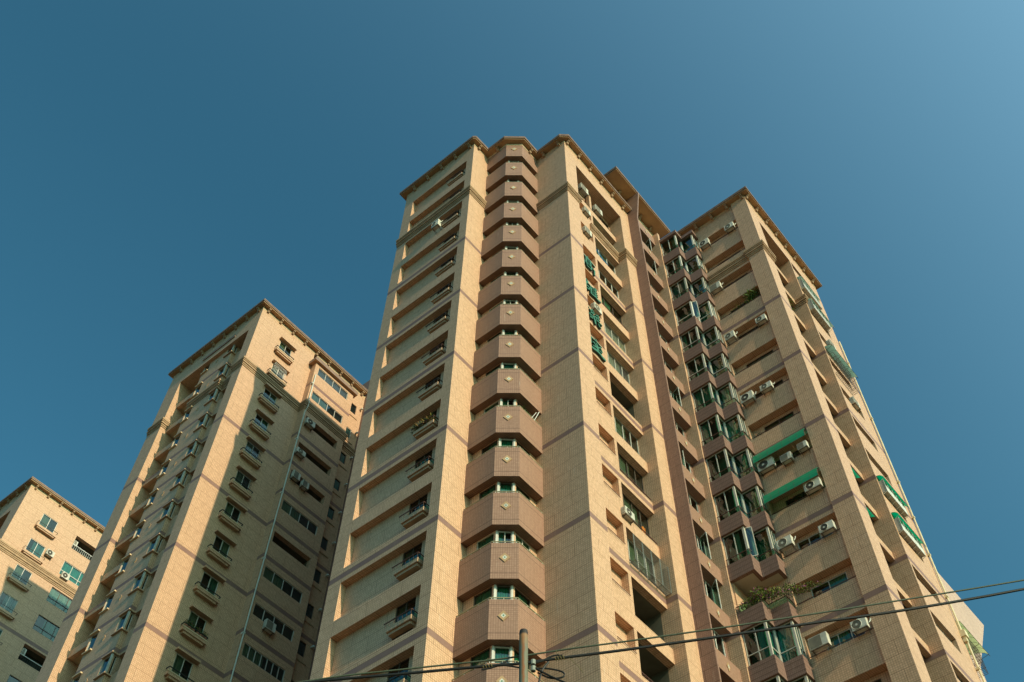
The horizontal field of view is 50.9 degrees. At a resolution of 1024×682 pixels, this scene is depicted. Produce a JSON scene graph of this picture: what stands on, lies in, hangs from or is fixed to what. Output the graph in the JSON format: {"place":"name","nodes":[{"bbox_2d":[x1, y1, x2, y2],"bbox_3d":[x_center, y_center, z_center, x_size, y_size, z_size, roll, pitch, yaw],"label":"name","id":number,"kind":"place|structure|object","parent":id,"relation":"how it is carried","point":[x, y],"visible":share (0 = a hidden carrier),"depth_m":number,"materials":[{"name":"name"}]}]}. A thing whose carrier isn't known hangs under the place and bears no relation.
{"place":"outdoors","nodes":[
{"label":"outdoors","id":0,"kind":"place"},
{"bbox_2d":[0,476,104,681],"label":"apartment tower","id":1,"kind":"structure","parent":0,"point":[38,518],"depth_m":96.30,"materials":[{"name":"beige tile"}]},
{"bbox_2d":[0,592,17,612],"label":"window","id":2,"kind":"structure","parent":1,"relation":"in","point":[9,601],"depth_m":92.08,"materials":[{"name":"blue glass"}]},
{"bbox_2d":[11,564,31,584],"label":"window","id":3,"kind":"structure","parent":1,"relation":"in","point":[23,573],"depth_m":94.68,"materials":[{"name":"blue glass"}]},
{"bbox_2d":[25,538,44,557],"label":"window","id":4,"kind":"structure","parent":1,"relation":"in","point":[35,546],"depth_m":97.30,"materials":[{"name":"blue glass"}]},
{"bbox_2d":[32,615,58,640],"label":"window","id":5,"kind":"structure","parent":1,"relation":"in","point":[42,625],"depth_m":93.71,"materials":[{"name":"teal glass"}]},
{"bbox_2d":[39,514,57,532],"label":"window","id":6,"kind":"structure","parent":1,"relation":"in","point":[45,519],"depth_m":99.95,"materials":[{"name":"blue glass"}]},
{"bbox_2d":[46,587,71,612],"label":"window","id":7,"kind":"structure","parent":1,"relation":"in","point":[61,601],"depth_m":96.41,"materials":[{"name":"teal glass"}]},
{"bbox_2d":[59,561,83,585],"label":"window","id":8,"kind":"structure","parent":1,"relation":"in","point":[76,576],"depth_m":99.05,"materials":[{"name":"teal glass"}]},
{"bbox_2d":[35,298,369,681],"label":"apartment tower","id":9,"kind":"structure","parent":0,"point":[186,532],"depth_m":74.09,"materials":[{"name":"beige tile"}]},
{"bbox_2d":[171,653,192,679],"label":"window","id":10,"kind":"structure","parent":9,"relation":"in","point":[181,664],"depth_m":62.14,"materials":[{"name":"glass"}]},
{"bbox_2d":[187,611,206,631],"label":"window","id":11,"kind":"structure","parent":9,"relation":"in","point":[197,620],"depth_m":64.90,"materials":[{"name":"glass"}]},
{"bbox_2d":[200,571,218,594],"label":"window","id":12,"kind":"structure","parent":9,"relation":"in","point":[207,580],"depth_m":67.43,"materials":[{"name":"glass"}]},
{"bbox_2d":[212,535,229,557],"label":"window","id":13,"kind":"structure","parent":9,"relation":"in","point":[219,543],"depth_m":70.07,"materials":[{"name":"glass"}]},
{"bbox_2d":[224,501,240,522],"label":"window","id":14,"kind":"structure","parent":9,"relation":"in","point":[232,510],"depth_m":72.72,"materials":[{"name":"glass"}]},
{"bbox_2d":[235,470,250,489],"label":"window","id":15,"kind":"structure","parent":9,"relation":"in","point":[238,471],"depth_m":75.32,"materials":[{"name":"metal"}]},
{"bbox_2d":[254,414,268,430],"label":"window","id":16,"kind":"structure","parent":9,"relation":"in","point":[258,418],"depth_m":80.67,"materials":[{"name":"glass"}]},
{"bbox_2d":[242,643,284,681],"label":"window","id":17,"kind":"structure","parent":9,"relation":"in","point":[250,653],"depth_m":66.53,"materials":[{"name":"glass"}]},
{"bbox_2d":[261,618,275,635],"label":"air conditioner","id":18,"kind":"object","parent":9,"relation":"attached to","point":[269,626],"visible":1,"depth_m":68.03,"materials":[{"name":"grey metal"}]},
{"bbox_2d":[230,374,315,681],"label":"drain pipe","id":19,"kind":"object","parent":9,"relation":"attached to","point":[264,557],"visible":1,"depth_m":72.77,"materials":[{"name":"plastic"}]},
{"bbox_2d":[263,566,302,602],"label":"window","id":20,"kind":"structure","parent":9,"relation":"in","point":[268,573],"depth_m":71.80,"materials":[{"name":"glass"}]},
{"bbox_2d":[281,500,317,534],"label":"window","id":21,"kind":"structure","parent":9,"relation":"in","point":[286,506],"depth_m":77.09,"materials":[{"name":"glass"}]},
{"bbox_2d":[311,392,342,422],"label":"window","id":22,"kind":"structure","parent":9,"relation":"in","point":[315,397],"depth_m":87.63,"materials":[{"name":"glass"}]},
{"bbox_2d":[0,0,1023,681],"label":"sky","id":23,"kind":"structure","parent":0,"point":[169,169],"materials":[{"name":"blue"}]},
{"bbox_2d":[933,567,986,681],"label":"pink tiled building","id":24,"kind":"structure","parent":0,"point":[968,619],"depth_m":68.23,"materials":[{"name":"tile"}]},
{"bbox_2d":[955,620,989,663],"bbox_3d":[25.181,16.731,59.971,1.319,0.719,3.518,-34,-62,22],"label":"awning","id":25,"kind":"object","parent":24,"relation":"attached to","point":[976,643],"visible":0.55,"depth_m":60.15,"materials":[{"name":"green plastic"}]},
{"bbox_2d":[968,639,988,677],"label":"window cage","id":26,"kind":"object","parent":24,"relation":"attached to","point":[979,660],"depth_m":58.41,"materials":[{"name":"grey metal"}]},
{"label":"ground","id":27,"kind":"structure","parent":0,"visible":0},
{"bbox_2d":[519,628,535,681],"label":"utility pole","id":28,"kind":"object","parent":27,"relation":"on","point":[523,654],"visible":1,"depth_m":12.30,"materials":[{"name":"concrete"}]},
{"bbox_2d":[299,579,1023,681],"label":"overhead cable","id":29,"kind":"object","parent":28,"relation":"attached to","point":[663,635],"visible":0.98,"depth_m":12.80,"materials":[{"name":"black rubber"}]},
{"bbox_2d":[303,588,1023,681],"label":"overhead cable","id":30,"kind":"object","parent":28,"relation":"attached to","point":[504,663],"visible":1,"depth_m":12.45,"materials":[{"name":"black rubber"}]},
{"bbox_2d":[310,134,980,681],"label":"apartment tower","id":31,"kind":"structure","parent":27,"relation":"on","point":[494,524],"depth_m":56.78,"materials":[{"name":"beige tile"}]},
{"bbox_2d":[387,658,408,681],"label":"window","id":32,"kind":"structure","parent":31,"relation":"in","point":[404,664],"depth_m":42.85,"materials":[{"name":"black glass"}]},
{"bbox_2d":[392,597,415,640],"bbox_3d":[-4.435,11.684,44.894,1.174,1.974,0.141,-34,-62,22],"label":"window","id":33,"kind":"structure","parent":31,"relation":"in","point":[410,604],"depth_m":45.44,"materials":[{"name":"glass"}]},
{"bbox_2d":[401,542,421,580],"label":"window","id":34,"kind":"structure","parent":31,"relation":"in","point":[417,548],"depth_m":48.13,"materials":[{"name":"black glass"}]},
{"bbox_2d":[409,493,427,514],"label":"window","id":35,"kind":"structure","parent":31,"relation":"in","point":[424,498],"depth_m":50.75,"materials":[{"name":"glass"}]},
{"bbox_2d":[410,412,436,433],"bbox_3d":[-4.529,4.280,55.177,1.785,0.928,0.838,-34,-62,22],"label":"potted plant","id":36,"kind":"object","parent":31,"relation":"on","point":[422,424],"visible":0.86,"depth_m":55.12,"materials":[{"name":"green plant"}]},
{"bbox_2d":[470,647,489,671],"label":"window","id":37,"kind":"structure","parent":31,"relation":"in","point":[484,655],"depth_m":42.44,"materials":[{"name":"glass"}]},
{"bbox_2d":[474,587,491,607],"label":"window","id":38,"kind":"structure","parent":31,"relation":"in","point":[487,593],"depth_m":45.10,"materials":[{"name":"green glass"}]},
{"bbox_2d":[477,532,493,548],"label":"window","id":39,"kind":"structure","parent":31,"relation":"in","point":[489,538],"depth_m":47.74,"materials":[{"name":"glass"}]},
{"bbox_2d":[491,645,511,662],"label":"window","id":40,"kind":"structure","parent":31,"relation":"in","point":[497,651],"depth_m":42.19,"materials":[{"name":"glass"}]},
{"bbox_2d":[494,584,512,598],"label":"window","id":41,"kind":"structure","parent":31,"relation":"in","point":[499,590],"depth_m":44.80,"materials":[{"name":"glass"}]},
{"bbox_2d":[495,530,513,542],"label":"window","id":42,"kind":"structure","parent":31,"relation":"in","point":[500,535],"depth_m":47.44,"materials":[{"name":"metal"}]},
{"bbox_2d":[497,482,514,492],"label":"window","id":43,"kind":"structure","parent":31,"relation":"in","point":[501,486],"depth_m":50.08,"materials":[{"name":"glass"}]},
{"bbox_2d":[584,254,594,276],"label":"sign character","id":44,"kind":"object","parent":31,"relation":"attached to","point":[589,264],"visible":0.94,"depth_m":70.23,"materials":[{"name":"metal"}]},
{"bbox_2d":[586,278,600,303],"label":"sign character","id":45,"kind":"object","parent":31,"relation":"attached to","point":[592,291],"visible":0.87,"depth_m":67.50,"materials":[{"name":"metal"}]},
{"bbox_2d":[588,306,601,329],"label":"sign character","id":46,"kind":"object","parent":31,"relation":"attached to","point":[595,318],"visible":0.92,"depth_m":65.11,"materials":[{"name":"metal"}]},
{"bbox_2d":[591,336,605,362],"bbox_3d":[4.930,0.416,62.501,0.164,1.420,1.451,-34,-62,22],"label":"sign character","id":47,"kind":"object","parent":31,"relation":"attached to","point":[596,348],"visible":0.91,"depth_m":62.27,"materials":[{"name":"metal"}]},
{"bbox_2d":[598,269,618,298],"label":"window","id":48,"kind":"structure","parent":31,"relation":"in","point":[601,276],"depth_m":73.44,"materials":[{"name":"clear glass"}]},
{"bbox_2d":[601,295,621,324],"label":"window","id":49,"kind":"structure","parent":31,"relation":"in","point":[604,301],"depth_m":70.84,"materials":[{"name":"glass"}]},
{"bbox_2d":[604,322,625,352],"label":"window","id":50,"kind":"structure","parent":31,"relation":"in","point":[608,330],"depth_m":68.24,"materials":[{"name":"glass"}]},
{"bbox_2d":[607,350,629,383],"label":"window","id":51,"kind":"structure","parent":31,"relation":"in","point":[611,359],"depth_m":65.50,"materials":[{"name":"glass"}]},
{"bbox_2d":[614,416,638,453],"bbox_3d":[6.130,5.342,59.560,0.146,2.324,2.884,-34,-62,22],"label":"window","id":52,"kind":"structure","parent":31,"relation":"in","point":[620,428],"depth_m":60.14,"materials":[{"name":"glass"}]},
{"bbox_2d":[621,505,634,524],"bbox_3d":[5.535,8.634,52.421,0.626,0.829,0.800,-34,-62,22],"label":"air conditioner","id":53,"kind":"object","parent":31,"relation":"attached to","point":[627,514],"visible":0.98,"depth_m":52.35,"materials":[{"name":"white metal"}]},
{"bbox_2d":[618,453,643,493],"bbox_3d":[6.094,7.149,56.928,0.145,2.324,2.884,-34,-62,22],"label":"window","id":54,"kind":"structure","parent":31,"relation":"in","point":[624,465],"depth_m":57.51,"materials":[{"name":"green glass"}]},
{"bbox_2d":[622,493,649,537],"bbox_3d":[6.056,8.957,54.297,0.146,2.324,2.884,-34,-62,22],"label":"window","id":55,"kind":"structure","parent":31,"relation":"in","point":[640,518],"depth_m":54.98,"materials":[{"name":"green glass"}]},
{"bbox_2d":[627,538,655,584],"bbox_3d":[6.020,10.764,51.665,0.146,2.324,2.884,-34,-62,22],"label":"window","id":56,"kind":"structure","parent":31,"relation":"in","point":[631,552],"depth_m":52.15,"materials":[{"name":"metal"}]},
{"bbox_2d":[661,236,675,255],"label":"window","id":57,"kind":"structure","parent":31,"relation":"in","point":[670,243],"depth_m":83.03,"materials":[{"name":"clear glass"}]},
{"bbox_2d":[665,257,680,277],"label":"window","id":58,"kind":"structure","parent":31,"relation":"in","point":[674,264],"depth_m":80.37,"materials":[{"name":"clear glass"}]},
{"bbox_2d":[670,278,685,300],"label":"window","id":59,"kind":"structure","parent":31,"relation":"in","point":[678,287],"depth_m":77.77,"materials":[{"name":"glass"}]},
{"bbox_2d":[675,302,691,325],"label":"window","id":60,"kind":"structure","parent":31,"relation":"in","point":[683,313],"depth_m":74.99,"materials":[{"name":"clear glass"}]},
{"bbox_2d":[680,327,697,351],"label":"window","id":61,"kind":"structure","parent":31,"relation":"in","point":[689,337],"depth_m":72.49,"materials":[{"name":"glass"}]},
{"bbox_2d":[686,256,697,271],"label":"window","id":62,"kind":"structure","parent":31,"relation":"in","point":[691,264],"depth_m":80.35,"materials":[{"name":"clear glass"}]},
{"bbox_2d":[686,355,703,380],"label":"window","id":63,"kind":"structure","parent":31,"relation":"in","point":[696,364],"depth_m":69.85,"materials":[{"name":"glass"}]},
{"bbox_2d":[691,278,703,294],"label":"window","id":64,"kind":"structure","parent":31,"relation":"in","point":[697,286],"depth_m":77.71,"materials":[{"name":"glass"}]},
{"bbox_2d":[692,384,710,411],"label":"window","id":65,"kind":"structure","parent":31,"relation":"in","point":[702,395],"depth_m":67.17,"materials":[{"name":"glass"}]},
{"bbox_2d":[695,532,710,559],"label":"window","id":66,"kind":"structure","parent":31,"relation":"in","point":[702,542],"depth_m":56.65,"materials":[{"name":"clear glass"}]},
{"bbox_2d":[698,302,710,322],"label":"window","id":67,"kind":"structure","parent":31,"relation":"in","point":[704,310],"depth_m":74.82,"materials":[{"name":"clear glass"}]},
{"bbox_2d":[699,415,718,445],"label":"window","id":68,"kind":"structure","parent":31,"relation":"in","point":[709,427],"depth_m":64.57,"materials":[{"name":"glass"}]},
{"bbox_2d":[703,327,716,345],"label":"window","id":69,"kind":"structure","parent":31,"relation":"in","point":[710,335],"depth_m":72.38,"materials":[{"name":"glass"}]},
{"bbox_2d":[703,579,721,609],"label":"window","id":70,"kind":"structure","parent":31,"relation":"in","point":[712,592],"depth_m":54.16,"materials":[{"name":"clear glass"}]},
{"bbox_2d":[706,450,726,481],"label":"window","id":71,"kind":"structure","parent":31,"relation":"in","point":[716,463],"depth_m":61.93,"materials":[{"name":"glass"}]},
{"bbox_2d":[710,354,723,374],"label":"window","id":72,"kind":"structure","parent":31,"relation":"in","point":[716,363],"depth_m":69.80,"materials":[{"name":"glass"}]},
{"bbox_2d":[712,630,725,656],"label":"window","id":73,"kind":"structure","parent":31,"relation":"in","point":[719,644],"depth_m":51.65,"materials":[{"name":"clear glass"}]},
{"bbox_2d":[717,384,731,404],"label":"window","id":74,"kind":"structure","parent":31,"relation":"in","point":[724,394],"depth_m":67.12,"materials":[{"name":"glass"}]},
{"bbox_2d":[714,487,735,521],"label":"window","id":75,"kind":"structure","parent":31,"relation":"in","point":[724,501],"depth_m":59.28,"materials":[{"name":"glass"}]},
{"bbox_2d":[724,415,740,440],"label":"window","id":76,"kind":"structure","parent":31,"relation":"in","point":[732,427],"depth_m":64.50,"materials":[{"name":"glass"}]},
{"bbox_2d":[722,528,745,564],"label":"window","id":77,"kind":"structure","parent":31,"relation":"in","point":[734,543],"depth_m":56.65,"materials":[{"name":"glass"}]},
{"bbox_2d":[733,450,749,473],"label":"window","id":78,"kind":"structure","parent":31,"relation":"in","point":[741,462],"depth_m":61.87,"materials":[{"name":"glass"}]},
{"bbox_2d":[740,390,755,407],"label":"air conditioner","id":79,"kind":"object","parent":31,"relation":"attached to","point":[747,398],"visible":1,"depth_m":65.79,"materials":[{"name":"white metal"}]},
{"bbox_2d":[741,285,760,305],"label":"palm plant","id":80,"kind":"object","parent":31,"relation":"on","point":[751,294],"visible":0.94,"depth_m":73.60,"materials":[{"name":"green plant"}]},
{"bbox_2d":[742,487,759,512],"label":"window","id":81,"kind":"structure","parent":31,"relation":"in","point":[750,498],"depth_m":59.22,"materials":[{"name":"glass"}]},
{"bbox_2d":[745,527,757,555],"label":"window","id":82,"kind":"structure","parent":31,"relation":"in","point":[749,533],"depth_m":56.18,"materials":[{"name":"glass"}]},
{"bbox_2d":[743,623,770,665],"bbox_3d":[11.732,14.470,51.170,1.304,2.117,0.241,-34,-62,22],"label":"window","id":83,"kind":"structure","parent":31,"relation":"in","point":[756,644],"depth_m":51.13,"materials":[{"name":"glass"}]},
{"bbox_2d":[753,527,770,560],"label":"window","id":84,"kind":"structure","parent":31,"relation":"in","point":[761,537],"depth_m":56.55,"materials":[{"name":"glass"}]},
{"bbox_2d":[757,455,776,476],"bbox_3d":[14.469,7.210,60.781,1.010,1.049,0.626,-34,-62,22],"label":"air conditioner","id":85,"kind":"object","parent":31,"relation":"attached to","point":[766,465],"visible":1,"depth_m":60.66,"materials":[{"name":"white metal"}]},
{"bbox_2d":[759,381,774,396],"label":"air conditioner","id":86,"kind":"object","parent":31,"relation":"attached to","point":[766,387],"visible":1,"depth_m":65.31,"materials":[{"name":"metal"}]},
{"bbox_2d":[767,623,780,659],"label":"window","id":87,"kind":"structure","parent":31,"relation":"in","point":[772,635],"depth_m":51.19,"materials":[{"name":"metal"}]},
{"bbox_2d":[764,412,793,430],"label":"window","id":88,"kind":"structure","parent":31,"relation":"in","point":[790,414],"depth_m":63.88,"materials":[{"name":"black glass"}]},
{"bbox_2d":[739,580,822,609],"bbox_3d":[13.190,12.425,52.876,4.246,1.560,1.075,-14,-57,10],"label":"bougainvillea","id":89,"kind":"object","parent":31,"relation":"attached to","point":[771,594],"visible":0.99,"depth_m":52.90,"materials":[{"name":"green plant"}]},
{"bbox_2d":[753,428,808,463],"bbox_3d":[15.194,6.022,61.043,3.368,1.098,0.520,-34,-62,22],"label":"awning","id":90,"kind":"object","parent":31,"relation":"attached to","point":[779,445],"visible":1,"depth_m":60.83,"materials":[{"name":"teal"}]},
{"bbox_2d":[776,534,796,555],"bbox_3d":[14.362,10.666,55.804,1.052,0.949,0.626,-34,-62,22],"label":"air conditioner","id":91,"kind":"object","parent":31,"relation":"attached to","point":[785,543],"visible":1,"depth_m":55.74,"materials":[{"name":"white metal"}]},
{"bbox_2d":[774,622,798,662],"bbox_3d":[13.134,14.383,51.091,0.994,2.117,0.249,-34,-62,22],"label":"window","id":92,"kind":"structure","parent":31,"relation":"in","point":[784,637],"depth_m":51.06,"materials":[{"name":"glass"}]},
{"bbox_2d":[780,451,794,468],"bbox_3d":[15.441,6.740,60.057,0.690,0.849,0.612,-34,-62,22],"label":"air conditioner","id":93,"kind":"object","parent":31,"relation":"attached to","point":[786,458],"visible":1,"depth_m":59.97,"materials":[{"name":"white metal"}]},
{"bbox_2d":[763,467,822,504],"bbox_3d":[15.155,7.901,58.306,3.368,1.098,0.520,-34,-62,22],"label":"awning","id":94,"kind":"object","parent":31,"relation":"attached to","point":[792,484],"visible":1,"depth_m":58.12,"materials":[{"name":"teal"}]},
{"bbox_2d":[793,622,806,657],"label":"window","id":95,"kind":"structure","parent":31,"relation":"in","point":[799,637],"depth_m":51.16,"materials":[{"name":"metal"}]},
{"bbox_2d":[785,490,818,507],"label":"window","id":96,"kind":"structure","parent":31,"relation":"in","point":[803,494],"depth_m":58.72,"materials":[{"name":"glass"}]},
{"bbox_2d":[796,440,810,454],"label":"air conditioner","id":97,"kind":"object","parent":31,"relation":"attached to","point":[802,446],"visible":1,"depth_m":59.74,"materials":[{"name":"metal"}]},
{"bbox_2d":[798,278,821,309],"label":"awning","id":98,"kind":"object","parent":31,"relation":"attached to","point":[807,291],"visible":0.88,"depth_m":81.11,"materials":[{"name":"metal"}]},
{"bbox_2d":[803,477,823,497],"bbox_3d":[16.132,7.909,57.283,0.980,0.909,0.626,-34,-62,22],"label":"air conditioner","id":99,"kind":"object","parent":31,"relation":"attached to","point":[813,485],"visible":1,"depth_m":57.20,"materials":[{"name":"white metal"}]},
{"bbox_2d":[797,532,832,550],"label":"window","id":100,"kind":"structure","parent":31,"relation":"in","point":[816,536],"depth_m":56.03,"materials":[{"name":"glass"}]},
{"bbox_2d":[807,299,830,330],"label":"awning","id":101,"kind":"object","parent":31,"relation":"attached to","point":[818,314],"visible":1,"depth_m":78.61,"materials":[{"name":"metal"}]},
{"bbox_2d":[807,631,832,658],"bbox_3d":[14.471,14.296,50.264,0.980,1.009,0.612,-34,-62,22],"label":"air conditioner","id":102,"kind":"object","parent":31,"relation":"attached to","point":[819,642],"visible":1,"depth_m":50.16,"materials":[{"name":"white metal"}]},
{"bbox_2d":[818,519,837,539],"bbox_3d":[16.111,9.698,54.654,0.840,0.829,0.626,-34,-62,22],"label":"air conditioner","id":103,"kind":"object","parent":31,"relation":"attached to","point":[827,527],"visible":1,"depth_m":54.58,"materials":[{"name":"white metal"}]},
{"bbox_2d":[811,572,848,597],"bbox_3d":[15.746,12.252,53.054,1.994,1.074,0.139,-34,-62,22],"label":"window","id":104,"kind":"structure","parent":31,"relation":"in","point":[842,577],"depth_m":53.28,"materials":[{"name":"glass"}]},
{"bbox_2d":[825,345,856,381],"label":"awning","id":105,"kind":"object","parent":31,"relation":"attached to","point":[830,348],"visible":0.91,"depth_m":74.78,"materials":[{"name":"green plastic"}]},
{"bbox_2d":[828,352,857,394],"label":"window cage","id":106,"kind":"object","parent":31,"relation":"attached to","point":[838,373],"depth_m":72.71,"materials":[{"name":"white metal"}]},
{"bbox_2d":[828,628,865,650],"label":"window","id":107,"kind":"structure","parent":31,"relation":"in","point":[836,639],"depth_m":50.68,"materials":[{"name":"glass"}]},
{"bbox_2d":[850,617,870,639],"bbox_3d":[16.150,13.217,49.367,0.972,0.889,0.626,-34,-62,22],"label":"air conditioner","id":108,"kind":"object","parent":31,"relation":"attached to","point":[859,625],"visible":1,"depth_m":49.32,"materials":[{"name":"white metal"}]},
{"bbox_2d":[879,480,908,518],"bbox_3d":[22.336,9.262,62.907,0.309,1.095,2.575,-34,-62,22],"label":"window box","id":109,"kind":"object","parent":31,"relation":"attached to","point":[892,497],"visible":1,"depth_m":62.66,"materials":[{"name":"metal"}]},
{"bbox_2d":[839,341,968,643],"bbox_3d":[24.410,8.082,69.085,0.400,28.300,0.400,-34,-62,22],"label":"drain pipe","id":110,"kind":"object","parent":31,"relation":"attached to","point":[964,635],"visible":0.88,"depth_m":64.97,"materials":[{"name":"beige plastic"}]},
{"bbox_2d":[891,512,925,545],"bbox_3d":[22.538,10.767,61.069,0.440,0.618,3.168,-34,-62,22],"label":"awning","id":111,"kind":"object","parent":31,"relation":"attached to","point":[895,514],"visible":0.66,"depth_m":60.90,"materials":[{"name":"teal"}]},
{"bbox_2d":[894,517,925,559],"bbox_3d":[22.331,11.078,60.333,0.309,1.095,2.675,-34,-62,22],"label":"window box","id":112,"kind":"object","parent":31,"relation":"attached to","point":[909,537],"visible":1,"depth_m":60.06,"materials":[{"name":"metal"}]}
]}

